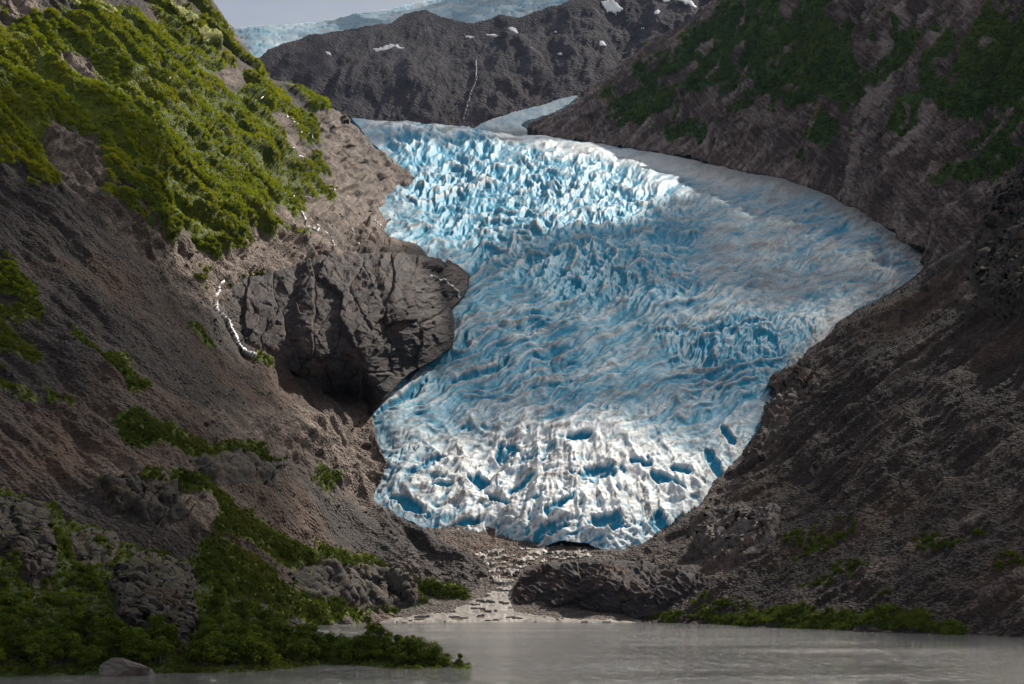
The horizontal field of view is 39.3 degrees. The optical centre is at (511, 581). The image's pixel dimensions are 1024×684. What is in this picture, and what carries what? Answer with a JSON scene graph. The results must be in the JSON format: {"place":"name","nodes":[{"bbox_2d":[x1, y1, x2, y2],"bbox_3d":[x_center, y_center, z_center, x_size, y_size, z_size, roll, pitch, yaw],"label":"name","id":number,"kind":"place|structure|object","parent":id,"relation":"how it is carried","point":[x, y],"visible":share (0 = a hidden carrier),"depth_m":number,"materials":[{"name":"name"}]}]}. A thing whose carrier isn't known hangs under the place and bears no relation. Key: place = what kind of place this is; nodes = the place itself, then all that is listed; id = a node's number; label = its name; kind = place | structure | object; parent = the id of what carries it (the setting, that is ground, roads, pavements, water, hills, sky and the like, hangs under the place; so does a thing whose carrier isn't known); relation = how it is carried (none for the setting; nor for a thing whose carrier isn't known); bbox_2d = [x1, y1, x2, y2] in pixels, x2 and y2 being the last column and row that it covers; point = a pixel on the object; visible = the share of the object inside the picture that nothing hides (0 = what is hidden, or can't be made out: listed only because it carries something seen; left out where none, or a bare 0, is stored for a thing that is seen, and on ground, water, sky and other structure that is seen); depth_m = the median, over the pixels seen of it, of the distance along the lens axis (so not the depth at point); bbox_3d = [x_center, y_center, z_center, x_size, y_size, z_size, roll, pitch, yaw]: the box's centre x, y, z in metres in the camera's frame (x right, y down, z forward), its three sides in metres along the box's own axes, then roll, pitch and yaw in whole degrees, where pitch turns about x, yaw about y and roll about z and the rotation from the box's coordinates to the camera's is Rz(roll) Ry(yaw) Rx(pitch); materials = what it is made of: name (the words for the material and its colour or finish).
{"place":"outdoors","nodes":[
{"label":"outdoors","id":0,"kind":"place"},
{"bbox_2d":[0,491,471,676],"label":"shore","id":1,"kind":"structure","parent":0,"point":[15,590],"depth_m":277.02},
{"bbox_2d":[0,575,10,589],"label":"shrub","id":2,"kind":"object","parent":1,"relation":"on","point":[4,585],"visible":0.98,"depth_m":271.16,"materials":[{"name":"green plant"}]},
{"bbox_2d":[0,591,12,606],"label":"shrub","id":3,"kind":"object","parent":1,"relation":"on","point":[3,596],"visible":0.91,"depth_m":265.68,"materials":[{"name":"green plant"}]},
{"bbox_2d":[0,592,21,607],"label":"shrub","id":4,"kind":"object","parent":1,"relation":"on","point":[15,600],"visible":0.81,"depth_m":266.83,"materials":[{"name":"green plant"}]},
{"bbox_2d":[7,549,22,569],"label":"shrub","id":5,"kind":"object","parent":1,"relation":"on","point":[16,552],"visible":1,"depth_m":284.91,"materials":[{"name":"green plant"}]},
{"bbox_2d":[0,495,58,591],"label":"rock outcrop","id":6,"kind":"object","parent":1,"relation":"on","point":[19,520],"visible":0.87,"depth_m":301.81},
{"bbox_2d":[14,636,48,663],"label":"shrub","id":7,"kind":"object","parent":1,"relation":"on","point":[36,640],"visible":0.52,"depth_m":247.91,"materials":[{"name":"green plant"}]},
{"bbox_2d":[24,642,51,667],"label":"shrub","id":8,"kind":"object","parent":1,"relation":"on","point":[29,650],"visible":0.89,"depth_m":245.28,"materials":[{"name":"green plant"}]},
{"bbox_2d":[28,643,50,667],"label":"shrub","id":9,"kind":"object","parent":1,"relation":"on","point":[37,657],"visible":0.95,"depth_m":245.34,"materials":[{"name":"green plant"}]},
{"bbox_2d":[37,577,49,597],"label":"shrub","id":10,"kind":"object","parent":1,"relation":"on","point":[44,581],"visible":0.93,"depth_m":283.20,"materials":[{"name":"green plant"}]},
{"bbox_2d":[40,590,57,604],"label":"shrub","id":11,"kind":"object","parent":1,"relation":"on","point":[50,597],"visible":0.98,"depth_m":276.87,"materials":[{"name":"green plant"}]},
{"bbox_2d":[53,596,67,608],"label":"shrub","id":12,"kind":"object","parent":1,"relation":"on","point":[59,600],"visible":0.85,"depth_m":276.49,"materials":[{"name":"green plant"}]},
{"bbox_2d":[57,535,72,551],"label":"shrub","id":13,"kind":"object","parent":1,"relation":"on","point":[67,544],"visible":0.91,"depth_m":315.68,"materials":[{"name":"green plant"}]},
{"bbox_2d":[48,632,87,661],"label":"shrub","id":14,"kind":"object","parent":1,"relation":"on","point":[58,652],"visible":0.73,"depth_m":249.50,"materials":[{"name":"green plant"}]},
{"bbox_2d":[59,598,82,623],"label":"shrub","id":15,"kind":"object","parent":1,"relation":"on","point":[74,604],"visible":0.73,"depth_m":261.48,"materials":[{"name":"green plant"}]},
{"bbox_2d":[62,573,82,584],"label":"shrub","id":16,"kind":"object","parent":1,"relation":"on","point":[69,578],"visible":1,"depth_m":290.88,"materials":[{"name":"green plant"}]},
{"bbox_2d":[63,631,85,664],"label":"shrub","id":17,"kind":"object","parent":1,"relation":"on","point":[73,637],"visible":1,"depth_m":248.64,"materials":[{"name":"green plant"}]},
{"bbox_2d":[74,561,86,572],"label":"shrub","id":18,"kind":"object","parent":1,"relation":"on","point":[80,568],"visible":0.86,"depth_m":303.70,"materials":[{"name":"green plant"}]},
{"bbox_2d":[68,610,95,635],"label":"shrub","id":19,"kind":"object","parent":1,"relation":"on","point":[78,619],"visible":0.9,"depth_m":259.72,"materials":[{"name":"green plant"}]},
{"bbox_2d":[75,610,99,642],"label":"shrub","id":20,"kind":"object","parent":1,"relation":"on","point":[91,614],"visible":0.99,"depth_m":259.20,"materials":[{"name":"green plant"}]},
{"bbox_2d":[84,565,98,579],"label":"shrub","id":21,"kind":"object","parent":1,"relation":"on","point":[89,571],"visible":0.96,"depth_m":296.51,"materials":[{"name":"green plant"}]},
{"bbox_2d":[83,576,103,591],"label":"shrub","id":22,"kind":"object","parent":1,"relation":"on","point":[89,583],"visible":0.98,"depth_m":290.77,"materials":[{"name":"green plant"}]},
{"bbox_2d":[66,526,122,570],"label":"rock outcrop","id":23,"kind":"object","parent":1,"relation":"on","point":[88,549],"visible":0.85,"depth_m":320.33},
{"bbox_2d":[82,645,107,663],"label":"shrub","id":24,"kind":"object","parent":1,"relation":"on","point":[91,648],"visible":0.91,"depth_m":249.25,"materials":[{"name":"green plant"}]},
{"bbox_2d":[97,614,127,634],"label":"shrub","id":25,"kind":"object","parent":1,"relation":"on","point":[117,624],"visible":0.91,"depth_m":259.14,"materials":[{"name":"green plant"}]},
{"bbox_2d":[114,625,137,658],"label":"shrub","id":26,"kind":"object","parent":1,"relation":"on","point":[127,632],"visible":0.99,"depth_m":253.53,"materials":[{"name":"green plant"}]},
{"bbox_2d":[98,658,154,676],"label":"boulder","id":27,"kind":"object","parent":1,"relation":"on","point":[112,667],"visible":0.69,"depth_m":243.65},
{"bbox_2d":[121,632,143,657],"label":"shrub","id":28,"kind":"object","parent":1,"relation":"on","point":[133,640],"visible":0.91,"depth_m":253.94,"materials":[{"name":"green plant"}]},
{"bbox_2d":[132,638,145,661],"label":"shrub","id":29,"kind":"object","parent":1,"relation":"on","point":[140,651],"visible":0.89,"depth_m":253.93,"materials":[{"name":"green plant"}]},
{"bbox_2d":[124,641,158,661],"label":"shrub","id":30,"kind":"object","parent":1,"relation":"on","point":[143,646],"visible":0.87,"depth_m":253.94,"materials":[{"name":"green plant"}]},
{"bbox_2d":[124,544,165,562],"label":"rock outcrop","id":31,"kind":"object","parent":1,"relation":"on","point":[153,556],"visible":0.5,"depth_m":330.17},
{"bbox_2d":[134,627,163,647],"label":"shrub","id":32,"kind":"object","parent":1,"relation":"on","point":[145,634],"visible":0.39,"depth_m":259.05,"materials":[{"name":"green plant"}]},
{"bbox_2d":[106,555,202,652],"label":"rock outcrop","id":33,"kind":"object","parent":1,"relation":"on","point":[142,589],"visible":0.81,"depth_m":285.10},
{"bbox_2d":[146,613,167,639],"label":"shrub","id":34,"kind":"object","parent":1,"relation":"on","point":[157,620],"visible":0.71,"depth_m":261.82,"materials":[{"name":"green plant"}]},
{"bbox_2d":[139,636,175,664],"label":"shrub","id":35,"kind":"object","parent":1,"relation":"on","point":[161,642],"visible":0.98,"depth_m":254.41,"materials":[{"name":"green plant"}]},
{"bbox_2d":[153,623,180,647],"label":"shrub","id":36,"kind":"object","parent":1,"relation":"on","point":[169,629],"visible":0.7,"depth_m":260.57,"materials":[{"name":"green plant"}]},
{"bbox_2d":[194,614,212,628],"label":"shrub","id":37,"kind":"object","parent":1,"relation":"on","point":[201,619],"visible":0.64,"depth_m":276.90,"materials":[{"name":"green plant"}]},
{"bbox_2d":[190,635,218,663],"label":"shrub","id":38,"kind":"object","parent":1,"relation":"on","point":[196,644],"visible":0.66,"depth_m":256.99,"materials":[{"name":"green plant"}]},
{"bbox_2d":[190,641,225,666],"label":"shrub","id":39,"kind":"object","parent":1,"relation":"on","point":[205,645],"visible":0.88,"depth_m":255.21,"materials":[{"name":"green plant"}]},
{"bbox_2d":[195,627,220,640],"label":"shrub","id":40,"kind":"object","parent":1,"relation":"on","point":[200,633],"visible":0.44,"depth_m":260.02,"materials":[{"name":"green plant"}]},
{"bbox_2d":[201,645,223,664],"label":"shrub","id":41,"kind":"object","parent":1,"relation":"on","point":[219,658],"visible":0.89,"depth_m":255.50,"materials":[{"name":"green plant"}]},
{"bbox_2d":[209,596,227,610],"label":"shrub","id":42,"kind":"object","parent":1,"relation":"on","point":[213,601],"visible":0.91,"depth_m":294.55,"materials":[{"name":"green plant"}]},
{"bbox_2d":[212,586,226,605],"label":"shrub","id":43,"kind":"object","parent":1,"relation":"on","point":[221,589],"visible":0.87,"depth_m":302.40,"materials":[{"name":"green plant"}]},
{"bbox_2d":[0,490,471,673],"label":"ground cover","id":44,"kind":"object","parent":1,"relation":"on","point":[180,660],"visible":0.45,"depth_m":274.66,"materials":[{"name":"green plant"}]},
{"bbox_2d":[225,639,248,663],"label":"shrub","id":45,"kind":"object","parent":1,"relation":"on","point":[232,645],"visible":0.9,"depth_m":258.63,"materials":[{"name":"green plant"}]},
{"bbox_2d":[231,624,249,636],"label":"shrub","id":46,"kind":"object","parent":1,"relation":"on","point":[241,630],"visible":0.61,"depth_m":264.72,"materials":[{"name":"green plant"}]},
{"bbox_2d":[231,598,250,615],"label":"shrub","id":47,"kind":"object","parent":1,"relation":"on","point":[242,605],"visible":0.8,"depth_m":297.39,"materials":[{"name":"green plant"}]},
{"bbox_2d":[237,609,253,625],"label":"shrub","id":48,"kind":"object","parent":1,"relation":"on","point":[243,612],"visible":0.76,"depth_m":283.74,"materials":[{"name":"green plant"}]},
{"bbox_2d":[227,639,263,662],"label":"shrub","id":49,"kind":"object","parent":1,"relation":"on","point":[232,661],"visible":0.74,"depth_m":259.32,"materials":[{"name":"green plant"}]},
{"bbox_2d":[238,634,257,642],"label":"shrub","id":50,"kind":"object","parent":1,"relation":"on","point":[243,637],"visible":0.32,"depth_m":261.91,"materials":[{"name":"green plant"}]},
{"bbox_2d":[241,640,266,664],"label":"shrub","id":51,"kind":"object","parent":1,"relation":"on","point":[253,644],"visible":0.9,"depth_m":260.04,"materials":[{"name":"green plant"}]},
{"bbox_2d":[237,644,275,665],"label":"shrub","id":52,"kind":"object","parent":1,"relation":"on","point":[265,658],"visible":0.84,"depth_m":260.73,"materials":[{"name":"green plant"}]},
{"bbox_2d":[240,596,274,622],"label":"rock outcrop","id":53,"kind":"object","parent":1,"relation":"on","point":[264,603],"visible":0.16,"depth_m":323.64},
{"bbox_2d":[248,641,275,664],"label":"shrub","id":54,"kind":"object","parent":1,"relation":"on","point":[258,657],"visible":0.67,"depth_m":261.09,"materials":[{"name":"green plant"}]},
{"bbox_2d":[257,607,273,622],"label":"shrub","id":55,"kind":"object","parent":1,"relation":"on","point":[267,616],"visible":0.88,"depth_m":302.42,"materials":[{"name":"green plant"}]},
{"bbox_2d":[253,632,280,652],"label":"shrub","id":56,"kind":"object","parent":1,"relation":"on","point":[271,643],"visible":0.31,"depth_m":269.31,"materials":[{"name":"green plant"}]},
{"bbox_2d":[268,619,285,641],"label":"shrub","id":57,"kind":"object","parent":1,"relation":"on","point":[278,625],"visible":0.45,"depth_m":277.38,"materials":[{"name":"green plant"}]},
{"bbox_2d":[271,634,285,653],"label":"shrub","id":58,"kind":"object","parent":1,"relation":"on","point":[276,638],"visible":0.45,"depth_m":272.76,"materials":[{"name":"green plant"}]},
{"bbox_2d":[278,624,302,659],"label":"shrub","id":59,"kind":"object","parent":1,"relation":"on","point":[287,631],"visible":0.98,"depth_m":271.57,"materials":[{"name":"green plant"}]},
{"bbox_2d":[286,642,307,662],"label":"shrub","id":60,"kind":"object","parent":1,"relation":"on","point":[296,654],"visible":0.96,"depth_m":271.52,"materials":[{"name":"green plant"}]},
{"bbox_2d":[296,622,312,636],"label":"shrub","id":61,"kind":"object","parent":1,"relation":"on","point":[300,627],"visible":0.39,"depth_m":283.13,"materials":[{"name":"green plant"}]},
{"bbox_2d":[300,638,318,661],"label":"shrub","id":62,"kind":"object","parent":1,"relation":"on","point":[309,642],"visible":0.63,"depth_m":276.17,"materials":[{"name":"green plant"}]},
{"bbox_2d":[300,645,322,661],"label":"shrub","id":63,"kind":"object","parent":1,"relation":"on","point":[308,658],"visible":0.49,"depth_m":276.10,"materials":[{"name":"green plant"}]},
{"bbox_2d":[307,633,326,648],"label":"shrub","id":64,"kind":"object","parent":1,"relation":"on","point":[311,635],"visible":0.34,"depth_m":282.40,"materials":[{"name":"green plant"}]},
{"bbox_2d":[313,634,325,657],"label":"shrub","id":65,"kind":"object","parent":1,"relation":"on","point":[319,640],"visible":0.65,"depth_m":282.46,"materials":[{"name":"green plant"}]},
{"bbox_2d":[339,635,365,662],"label":"shrub","id":66,"kind":"object","parent":1,"relation":"on","point":[352,645],"visible":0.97,"depth_m":277.73,"materials":[{"name":"green plant"}]},
{"bbox_2d":[364,621,382,656],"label":"shrub","id":67,"kind":"object","parent":1,"relation":"on","point":[371,627],"visible":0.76,"depth_m":280.33,"materials":[{"name":"green plant"}]},
{"bbox_2d":[369,636,393,659],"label":"shrub","id":68,"kind":"object","parent":1,"relation":"on","point":[377,653],"visible":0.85,"depth_m":275.46,"materials":[{"name":"green plant"}]},
{"bbox_2d":[372,626,393,657],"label":"shrub","id":69,"kind":"object","parent":1,"relation":"on","point":[380,631],"visible":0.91,"depth_m":277.40,"materials":[{"name":"green plant"}]},
{"bbox_2d":[385,645,396,660],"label":"shrub","id":70,"kind":"object","parent":1,"relation":"on","point":[390,652],"visible":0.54,"depth_m":272.41,"materials":[{"name":"green plant"}]},
{"bbox_2d":[394,640,422,664],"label":"shrub","id":71,"kind":"object","parent":1,"relation":"on","point":[399,648],"visible":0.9,"depth_m":268.18,"materials":[{"name":"green plant"}]},
{"bbox_2d":[391,638,425,663],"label":"shrub","id":72,"kind":"object","parent":1,"relation":"on","point":[398,657],"visible":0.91,"depth_m":267.99,"materials":[{"name":"green plant"}]},
{"bbox_2d":[411,636,433,663],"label":"shrub","id":73,"kind":"object","parent":1,"relation":"on","point":[423,653],"visible":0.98,"depth_m":268.49,"materials":[{"name":"green plant"}]},
{"bbox_2d":[426,644,443,659],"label":"shrub","id":74,"kind":"object","parent":1,"relation":"on","point":[437,651],"visible":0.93,"depth_m":270.38,"materials":[{"name":"green plant"}]},
{"bbox_2d":[0,0,491,627],"bbox_3d":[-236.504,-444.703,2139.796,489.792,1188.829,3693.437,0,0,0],"label":"hillside","id":75,"kind":"structure","parent":0,"point":[78,218],"depth_m":675.78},
{"bbox_2d":[72,0,222,44],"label":"meadow grass","id":76,"kind":"structure","parent":75,"relation":"on","point":[210,36],"depth_m":1203.17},
{"bbox_2d":[100,467,195,527],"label":"rock outcrop","id":77,"kind":"object","parent":75,"relation":"on","point":[136,498],"visible":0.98,"depth_m":448.74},
{"bbox_2d":[0,0,337,306],"bbox_3d":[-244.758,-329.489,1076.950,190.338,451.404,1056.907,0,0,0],"label":"alder thicket","id":78,"kind":"object","parent":75,"relation":"on","point":[172,135],"visible":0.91,"depth_m":934.46,"materials":[{"name":"green plant"}]},
{"bbox_2d":[212,280,256,357],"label":"mountain stream","id":79,"kind":"structure","parent":75,"relation":"on","point":[245,351],"depth_m":733.83,"materials":[{"name":"white liquid"}]},
{"bbox_2d":[186,445,285,487],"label":"rock outcrop","id":80,"kind":"object","parent":75,"relation":"on","point":[225,467],"visible":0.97,"depth_m":552.04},
{"bbox_2d":[0,228,472,624],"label":"alder thicket","id":81,"kind":"object","parent":75,"relation":"on","point":[160,430],"visible":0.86,"depth_m":527.51,"materials":[{"name":"green plant"}]},
{"bbox_2d":[0,205,490,612],"bbox_3d":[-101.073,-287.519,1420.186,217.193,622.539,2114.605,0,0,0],"label":"rubble","id":82,"kind":"object","parent":75,"relation":"on","point":[168,452],"visible":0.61,"depth_m":600.56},
{"bbox_2d":[287,192,319,230],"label":"waterfall","id":83,"kind":"structure","parent":75,"relation":"on","point":[305,219],"depth_m":1184.99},
{"bbox_2d":[229,252,469,413],"bbox_3d":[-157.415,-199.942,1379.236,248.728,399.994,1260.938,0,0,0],"label":"rock outcrop","id":84,"kind":"object","parent":75,"relation":"on","point":[373,330],"visible":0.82,"depth_m":822.63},
{"bbox_2d":[429,274,460,297],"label":"waterfall","id":85,"kind":"structure","parent":84,"relation":"on","point":[447,283],"depth_m":981.95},
{"bbox_2d":[286,555,422,611],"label":"rock outcrop","id":86,"kind":"object","parent":75,"relation":"on","point":[362,585],"visible":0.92,"depth_m":572.60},
{"bbox_2d":[213,0,426,27],"label":"sky","id":87,"kind":"structure","parent":0,"point":[238,13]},
{"bbox_2d":[260,0,711,127],"bbox_3d":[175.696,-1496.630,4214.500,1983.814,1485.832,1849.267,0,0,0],"label":"mountain","id":88,"kind":"structure","parent":0,"point":[426,75],"depth_m":4079.80,"materials":[{"name":"stone"}]},
{"bbox_2d":[373,44,403,51],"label":"snow patch","id":89,"kind":"object","parent":88,"relation":"on","point":[387,47],"visible":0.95,"depth_m":4196.99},
{"bbox_2d":[234,0,567,57],"bbox_3d":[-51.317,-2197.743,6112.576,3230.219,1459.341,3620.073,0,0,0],"label":"glacier","id":90,"kind":"object","parent":88,"relation":"on","point":[258,41],"visible":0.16,"depth_m":5931.23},
{"bbox_2d":[463,46,485,120],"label":"waterfall","id":91,"kind":"structure","parent":88,"relation":"on","point":[476,78],"depth_m":3959.71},
{"bbox_2d":[474,96,577,135],"bbox_3d":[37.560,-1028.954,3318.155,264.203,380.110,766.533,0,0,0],"label":"snow tongue","id":92,"kind":"object","parent":88,"relation":"on","point":[514,123],"visible":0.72,"depth_m":3211.47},
{"bbox_2d":[601,0,622,14],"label":"snow patch","id":93,"kind":"object","parent":88,"relation":"on","point":[611,6],"visible":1,"depth_m":4537.38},
{"bbox_2d":[0,622,1023,683],"bbox_3d":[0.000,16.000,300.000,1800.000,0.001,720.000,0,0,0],"label":"lake","id":94,"kind":"structure","parent":0,"point":[578,653],"depth_m":294.86,"materials":[{"name":"liquid"}]},
{"bbox_2d":[381,544,645,622],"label":"stream","id":95,"kind":"structure","parent":0,"point":[503,613],"depth_m":585.47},
{"bbox_2d":[394,525,640,621],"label":"gravel flat","id":96,"kind":"structure","parent":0,"point":[464,540],"depth_m":652.18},
{"bbox_2d":[351,118,923,549],"bbox_3d":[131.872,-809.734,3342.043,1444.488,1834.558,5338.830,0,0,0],"label":"glacier","id":97,"kind":"object","parent":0,"point":[634,330],"visible":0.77,"depth_m":1043.36,"materials":[{"name":"ice"}]},
{"bbox_2d":[527,0,1023,265],"bbox_3d":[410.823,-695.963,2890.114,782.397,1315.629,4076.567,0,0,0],"label":"mountain","id":98,"kind":"structure","parent":0,"point":[867,167],"depth_m":1883.39,"materials":[{"name":"stone"}]},
{"bbox_2d":[594,0,1023,182],"bbox_3d":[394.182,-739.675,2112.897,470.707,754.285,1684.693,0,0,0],"label":"alder thicket","id":99,"kind":"object","parent":98,"relation":"on","point":[989,83],"visible":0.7,"depth_m":2079.68,"materials":[{"name":"green plant"}]},
{"bbox_2d":[537,166,1023,636],"bbox_3d":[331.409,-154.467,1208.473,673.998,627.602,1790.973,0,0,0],"label":"scree slope","id":100,"kind":"structure","parent":0,"point":[899,371],"depth_m":613.93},
{"bbox_2d":[511,558,713,618],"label":"rock ledge","id":101,"kind":"object","parent":100,"relation":"on","point":[625,587],"visible":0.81,"depth_m":591.92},
{"bbox_2d":[686,499,780,564],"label":"rock outcrop","id":102,"kind":"object","parent":100,"relation":"on","point":[741,528],"visible":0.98,"depth_m":622.03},
{"bbox_2d":[740,363,821,471],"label":"rock outcrop","id":103,"kind":"object","parent":100,"relation":"on","point":[797,384],"visible":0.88,"depth_m":799.16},
{"bbox_2d":[634,240,1023,636],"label":"rubble","id":104,"kind":"object","parent":100,"relation":"on","point":[854,471],"visible":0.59,"depth_m":599.12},
{"bbox_2d":[649,514,1023,634],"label":"alder thicket","id":105,"kind":"object","parent":100,"relation":"on","point":[892,623],"visible":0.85,"depth_m":500.61,"materials":[{"name":"green plant"}]},
{"bbox_2d":[844,619,856,629],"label":"shrub","id":106,"kind":"object","parent":100,"relation":"on","point":[848,624],"visible":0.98,"depth_m":464.02,"materials":[{"name":"green plant"}]},
{"bbox_2d":[967,152,1023,318],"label":"rock outcrop","id":107,"kind":"object","parent":100,"relation":"on","point":[996,281],"visible":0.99,"depth_m":827.22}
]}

